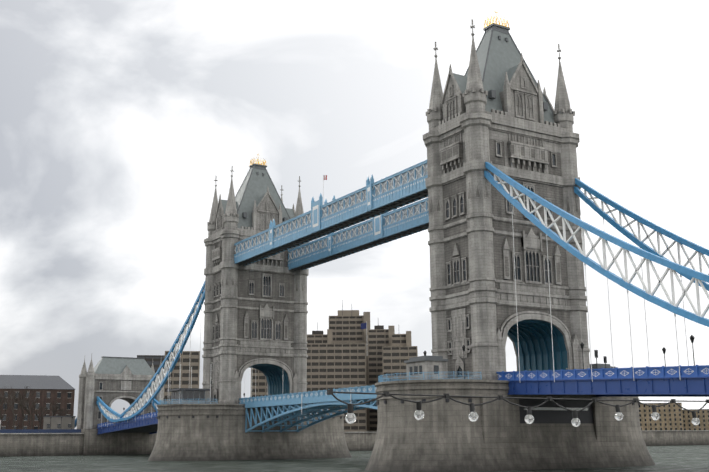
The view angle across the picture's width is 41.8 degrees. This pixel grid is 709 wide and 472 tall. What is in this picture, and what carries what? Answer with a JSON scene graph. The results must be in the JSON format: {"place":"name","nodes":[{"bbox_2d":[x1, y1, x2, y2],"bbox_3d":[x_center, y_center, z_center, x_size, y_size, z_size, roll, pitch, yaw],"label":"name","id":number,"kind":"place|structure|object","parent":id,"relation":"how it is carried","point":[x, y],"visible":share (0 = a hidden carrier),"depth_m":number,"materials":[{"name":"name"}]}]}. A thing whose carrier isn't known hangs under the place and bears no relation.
{"place":"outdoors","nodes":[
{"label":"outdoors","id":0,"kind":"place"},
{"bbox_2d":[0,445,708,471],"bbox_3d":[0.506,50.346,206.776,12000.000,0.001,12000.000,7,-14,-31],"label":"river water","id":1,"kind":"structure","parent":0,"point":[686,458],"depth_m":193.28,"materials":[{"name":"liquid"}]},
{"bbox_2d":[77,356,163,454],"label":"tower bridge abutment towers","id":2,"kind":"structure","parent":1,"relation":"on","point":[108,381],"depth_m":348.68,"materials":[{"name":"grey stone"}]},
{"bbox_2d":[0,303,708,456],"bbox_3d":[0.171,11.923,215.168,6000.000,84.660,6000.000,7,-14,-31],"label":"background buildings","id":3,"kind":"structure","parent":1,"relation":"on","point":[350,348],"depth_m":463.23,"materials":[{"name":"stone"}]},
{"bbox_2d":[0,386,68,428],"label":"bare trees","id":4,"kind":"object","parent":3,"relation":"on","point":[23,404],"visible":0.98,"depth_m":357.21,"materials":[{"name":"plant"}]},
{"bbox_2d":[148,379,655,471],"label":"bridge piers","id":5,"kind":"structure","parent":1,"relation":"on","point":[445,435],"depth_m":153.56,"materials":[{"name":"grey stone"}]},
{"bbox_2d":[96,365,708,433],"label":"tower bridge decks","id":6,"kind":"object","parent":5,"relation":"on","point":[662,381],"visible":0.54,"depth_m":147.69,"materials":[{"name":"blue metal"}]},
{"bbox_2d":[123,175,694,417],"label":"bridge furniture","id":7,"kind":"object","parent":5,"relation":"on","point":[425,367],"visible":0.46,"depth_m":154.23,"materials":[{"name":"stone"}]},
{"bbox_2d":[0,0,708,428],"label":"sky","id":8,"kind":"structure","parent":0,"point":[120,120],"materials":[{"name":"white"}]},
{"bbox_2d":[202,11,589,403],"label":"bridge towers","id":9,"kind":"structure","parent":0,"point":[493,106],"depth_m":169.19,"materials":[{"name":"grey stone"}]},
{"bbox_2d":[234,160,428,270],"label":"high-level walkways","id":10,"kind":"structure","parent":9,"relation":"attached to","point":[377,201],"depth_m":216.01,"materials":[{"name":"blue metal"}]},
{"bbox_2d":[75,162,708,426],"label":"suspension chains","id":11,"kind":"object","parent":9,"relation":"attached to","point":[649,254],"visible":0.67,"depth_m":148.29,"materials":[{"name":"blue metal"}]},
{"bbox_2d":[327,389,708,426],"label":"festoon lights","id":12,"kind":"object","parent":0,"point":[350,417],"visible":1,"depth_m":7.28,"materials":[{"name":"glass"}]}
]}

